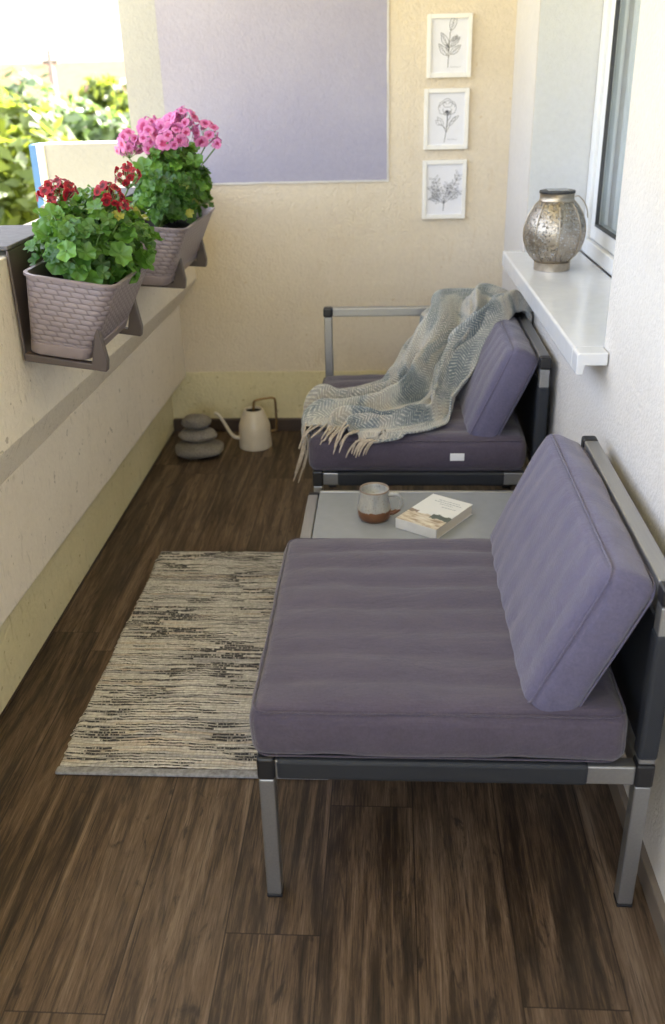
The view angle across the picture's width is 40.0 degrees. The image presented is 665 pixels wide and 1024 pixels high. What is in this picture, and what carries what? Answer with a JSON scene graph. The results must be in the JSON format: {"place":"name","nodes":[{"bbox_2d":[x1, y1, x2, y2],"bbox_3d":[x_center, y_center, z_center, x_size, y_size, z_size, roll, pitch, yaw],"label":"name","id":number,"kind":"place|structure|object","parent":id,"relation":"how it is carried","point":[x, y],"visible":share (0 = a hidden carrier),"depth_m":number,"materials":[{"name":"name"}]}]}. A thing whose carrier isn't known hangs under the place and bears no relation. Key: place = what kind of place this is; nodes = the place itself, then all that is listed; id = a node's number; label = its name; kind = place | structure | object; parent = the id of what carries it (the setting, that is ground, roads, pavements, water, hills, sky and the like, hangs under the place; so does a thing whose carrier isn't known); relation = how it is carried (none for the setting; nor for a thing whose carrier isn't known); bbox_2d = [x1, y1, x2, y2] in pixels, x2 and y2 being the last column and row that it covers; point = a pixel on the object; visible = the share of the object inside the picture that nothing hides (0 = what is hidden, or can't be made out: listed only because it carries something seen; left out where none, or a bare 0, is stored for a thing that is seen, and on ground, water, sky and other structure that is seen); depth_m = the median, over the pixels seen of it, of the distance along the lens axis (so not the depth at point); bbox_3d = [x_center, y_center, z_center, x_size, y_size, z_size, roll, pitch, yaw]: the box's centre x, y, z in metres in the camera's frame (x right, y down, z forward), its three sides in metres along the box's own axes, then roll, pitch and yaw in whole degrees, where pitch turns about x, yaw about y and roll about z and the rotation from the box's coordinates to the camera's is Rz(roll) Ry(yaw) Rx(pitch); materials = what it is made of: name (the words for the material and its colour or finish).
{"place":"outdoors","nodes":[
{"label":"outdoors","id":0,"kind":"place"},
{"bbox_2d":[0,0,122,63],"label":"sky","id":1,"kind":"structure","parent":0,"point":[74,30],"materials":[{"name":"white"}]},
{"bbox_2d":[0,60,126,109],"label":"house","id":2,"kind":"structure","parent":0,"point":[70,75],"depth_m":43.59,"materials":[{"name":"white tile"}]},
{"bbox_2d":[0,431,664,1023],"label":"balcony floor","id":3,"kind":"structure","parent":0,"point":[136,901],"depth_m":1.83,"materials":[{"name":"laminate"}]},
{"bbox_2d":[0,181,195,719],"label":"parapet","id":4,"kind":"structure","parent":3,"relation":"on","point":[81,450],"depth_m":2.67,"materials":[{"name":"paint"}]},
{"bbox_2d":[0,225,142,371],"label":"planter bracket","id":5,"kind":"object","parent":4,"relation":"attached to","point":[15,238],"visible":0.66,"depth_m":2.17,"materials":[{"name":"beige plastic"}]},
{"bbox_2d":[23,255,146,359],"bbox_3d":[-0.596,-0.528,2.280,0.238,0.212,0.395,0,25,4],"label":"planter","id":6,"kind":"object","parent":5,"relation":"on","point":[68,318],"visible":0.69,"depth_m":2.12,"materials":[{"name":"plastic"}]},
{"bbox_2d":[23,161,163,284],"bbox_3d":[-0.584,-0.705,2.232,0.312,0.280,0.472,0,25,4],"label":"geranium","id":7,"kind":"object","parent":6,"relation":"in","point":[97,234],"visible":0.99,"depth_m":2.12,"materials":[{"name":"green plant"}]},
{"bbox_2d":[41,187,206,288],"bbox_3d":[-0.661,-0.906,3.015,0.408,0.266,0.478,0,25,4],"label":"planter bracket","id":8,"kind":"object","parent":4,"relation":"attached to","point":[180,280],"visible":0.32,"depth_m":2.90,"materials":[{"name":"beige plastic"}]},
{"bbox_2d":[138,206,214,284],"bbox_3d":[-0.532,-0.889,3.006,0.226,0.190,0.530,0,25,4],"label":"planter","id":9,"kind":"object","parent":8,"relation":"on","point":[182,238],"visible":0.57,"depth_m":2.82,"materials":[{"name":"plastic"}]},
{"bbox_2d":[114,105,221,226],"bbox_3d":[-0.515,-1.094,2.896,0.309,0.354,0.406,13,29,28],"label":"geranium","id":10,"kind":"object","parent":9,"relation":"in","point":[174,182],"visible":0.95,"depth_m":2.82,"materials":[{"name":"green plant"}]},
{"bbox_2d":[55,551,327,779],"bbox_3d":[-0.300,0.369,2.596,0.652,0.017,1.097,0,25,4],"label":"rug","id":11,"kind":"object","parent":3,"relation":"on","point":[175,685],"visible":0.69,"depth_m":2.44,"materials":[{"name":"beige fabric"}]},
{"bbox_2d":[175,439,223,458],"bbox_3d":[-0.568,-0.273,3.899,0.209,0.072,0.167,0,25,4],"label":"pebble","id":12,"kind":"object","parent":3,"relation":"on","point":[199,450],"visible":0.88,"depth_m":3.85,"materials":[{"name":"grey stone"}]},
{"bbox_2d":[178,427,216,441],"bbox_3d":[-0.573,-0.331,3.888,0.170,0.054,0.127,0,25,4],"label":"pebble","id":13,"kind":"object","parent":12,"relation":"on","point":[197,435],"visible":0.76,"depth_m":3.85,"materials":[{"name":"grey stone"}]},
{"bbox_2d":[181,413,211,428],"bbox_3d":[-0.577,-0.385,3.870,0.116,0.062,0.100,10,28,23],"label":"pebble","id":14,"kind":"object","parent":13,"relation":"on","point":[196,421],"visible":1,"depth_m":3.84,"materials":[{"name":"grey stone"}]},
{"bbox_2d":[214,396,277,451],"bbox_3d":[-0.369,-0.385,3.945,0.251,0.224,0.142,-12,28,-22],"label":"watering can","id":15,"kind":"object","parent":3,"relation":"on","point":[255,431],"visible":1,"depth_m":3.93,"materials":[{"name":"beige metal"}]},
{"bbox_2d":[117,0,516,430],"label":"back wall","id":16,"kind":"structure","parent":3,"relation":"on","point":[313,110],"depth_m":3.69,"materials":[{"name":"beige paint"}]},
{"bbox_2d":[29,141,135,217],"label":"wall","id":17,"kind":"structure","parent":16,"relation":"attached to","point":[83,164],"depth_m":3.77,"materials":[{"name":"paint"}]},
{"bbox_2d":[422,159,466,218],"bbox_3d":[0.451,-1.302,3.690,0.174,0.225,0.018,0,25,4],"label":"picture frame","id":18,"kind":"object","parent":16,"relation":"attached to","point":[443,189],"visible":1,"depth_m":3.69,"materials":[{"name":"white paper"}]},
{"bbox_2d":[423,88,469,149],"bbox_3d":[0.445,-1.538,3.578,0.174,0.220,0.018,0,25,4],"label":"picture frame","id":19,"kind":"object","parent":16,"relation":"attached to","point":[446,116],"visible":1,"depth_m":3.58,"materials":[{"name":"white wood"}]},
{"bbox_2d":[426,13,472,77],"bbox_3d":[0.443,-1.770,3.467,0.169,0.219,0.018,0,25,4],"label":"picture frame","id":20,"kind":"object","parent":16,"relation":"attached to","point":[449,45],"visible":1,"depth_m":3.46,"materials":[{"name":"white wood"}]},
{"bbox_2d":[300,490,513,538],"bbox_3d":[0.252,0.167,2.608,0.659,0.346,0.357,0,25,4],"label":"side table","id":21,"kind":"object","parent":3,"relation":"on","point":[331,513],"visible":0.2,"depth_m":2.55,"materials":[{"name":"metal"}]},
{"bbox_2d":[358,482,403,523],"bbox_3d":[0.127,-0.027,2.520,0.116,0.091,0.093,-9,27,-16],"label":"mug","id":22,"kind":"object","parent":21,"relation":"on","point":[374,505],"visible":1,"depth_m":2.49,"materials":[{"name":"ceramic"}]},
{"bbox_2d":[396,494,472,537],"bbox_3d":[0.280,0.011,2.503,0.128,0.030,0.192,17,31,34],"label":"book","id":23,"kind":"object","parent":21,"relation":"on","point":[434,516],"visible":0.99,"depth_m":2.47,"materials":[{"name":"paper"}]},
{"bbox_2d":[312,306,551,493],"bbox_3d":[0.310,-0.278,3.125,0.708,0.703,0.699,0,25,4],"label":"sofa frame","id":24,"kind":"object","parent":3,"relation":"on","point":[531,409],"visible":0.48,"depth_m":2.83,"materials":[{"name":"metal"}]},
{"bbox_2d":[308,374,525,470],"bbox_3d":[0.277,-0.320,3.095,0.679,0.130,0.699,0,25,4],"label":"seat cushion","id":25,"kind":"object","parent":24,"relation":"on","point":[452,444],"visible":0.38,"depth_m":2.79,"materials":[{"name":"fabric"}]},
{"bbox_2d":[293,283,532,482],"bbox_3d":[0.303,-0.413,3.036,0.988,0.580,0.462,-19,30,-32],"label":"throw blanket","id":26,"kind":"object","parent":25,"relation":"on","point":[419,385],"visible":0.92,"depth_m":2.98,"materials":[{"name":"beige fabric"}]},
{"bbox_2d":[458,314,537,436],"bbox_3d":[0.525,-0.472,3.022,0.205,0.317,0.680,0,25,4],"label":"back cushion","id":27,"kind":"object","parent":25,"relation":"on","point":[490,393],"visible":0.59,"depth_m":2.75,"materials":[{"name":"fabric"}]},
{"bbox_2d":[256,436,664,906],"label":"sofa frame","id":28,"kind":"object","parent":3,"relation":"on","point":[637,665],"visible":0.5,"depth_m":1.64,"materials":[{"name":"metal"}]},
{"bbox_2d":[249,538,627,762],"bbox_3d":[0.203,0.247,1.906,0.679,0.130,0.696,0,25,4],"label":"seat cushion","id":29,"kind":"object","parent":28,"relation":"on","point":[388,648],"visible":0.77,"depth_m":1.69,"materials":[{"name":"fabric"}]},
{"bbox_2d":[490,434,655,711],"bbox_3d":[0.449,0.097,1.832,0.209,0.317,0.679,0,25,4],"label":"back cushion","id":30,"kind":"object","parent":29,"relation":"on","point":[576,588],"visible":0.97,"depth_m":1.63,"materials":[{"name":"fabric"}]},
{"bbox_2d":[502,0,664,955],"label":"house wall","id":31,"kind":"structure","parent":3,"relation":"on","point":[615,405],"depth_m":1.99,"materials":[{"name":"white paint"}]},
{"bbox_2d":[502,250,611,374],"bbox_3d":[0.721,-0.630,2.695,0.290,0.052,1.360,0,25,4],"label":"window sill","id":32,"kind":"structure","parent":31,"relation":"attached to","point":[570,307],"depth_m":2.56,"materials":[{"name":"white stone"}]},
{"bbox_2d":[523,188,587,271],"bbox_3d":[0.710,-0.902,2.921,0.187,0.246,0.187,-9,26,-16],"label":"lantern","id":33,"kind":"object","parent":32,"relation":"on","point":[559,197],"visible":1,"depth_m":2.87,"materials":[{"name":"metal"}]},
{"bbox_2d":[581,0,629,275],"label":"window","id":34,"kind":"structure","parent":31,"relation":"attached to","point":[598,246],"depth_m":2.97,"materials":[{"name":"white plastic"}]},
{"bbox_2d":[581,0,613,275],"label":"window frame","id":35,"kind":"structure","parent":34,"relation":"in","point":[605,259],"depth_m":3.01,"materials":[{"name":"white plastic"}]},
{"bbox_2d":[607,0,640,231],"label":"curtain","id":36,"kind":"object","parent":34,"relation":"in","point":[628,67],"visible":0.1,"depth_m":2.92,"materials":[{"name":"white fabric"}]},
{"label":"ground","id":37,"kind":"structure","parent":0,"visible":0},
{"bbox_2d":[0,71,89,224],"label":"tree","id":38,"kind":"object","parent":37,"relation":"on","point":[19,134],"visible":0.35,"depth_m":11.41,"materials":[{"name":"green plant"}]},
{"bbox_2d":[42,50,58,112],"bbox_3d":[-6.114,-6.794,21.559,0.340,7.350,0.240,0,25,4],"label":"utility pole","id":39,"kind":"object","parent":37,"relation":"on","point":[50,62],"visible":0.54,"depth_m":20.09,"materials":[{"name":"concrete"}]},
{"bbox_2d":[0,64,130,141],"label":"tree","id":40,"kind":"object","parent":37,"relation":"on","point":[79,122],"visible":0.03,"depth_m":16.08,"materials":[{"name":"green plant"}]},
{"bbox_2d":[76,72,126,140],"bbox_3d":[-4.289,-5.503,19.303,2.107,6.892,2.352,-18,30,-31],"label":"tree","id":41,"kind":"object","parent":37,"relation":"on","point":[100,93],"visible":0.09,"depth_m":17.74,"materials":[{"name":"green plant"}]},
{"bbox_2d":[89,92,130,139],"bbox_3d":[-3.703,-4.985,18.521,2.028,6.599,2.232,19,32,36],"label":"tree","id":42,"kind":"object","parent":37,"relation":"on","point":[119,105],"visible":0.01,"depth_m":16.90,"materials":[{"name":"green plant"}]}
]}

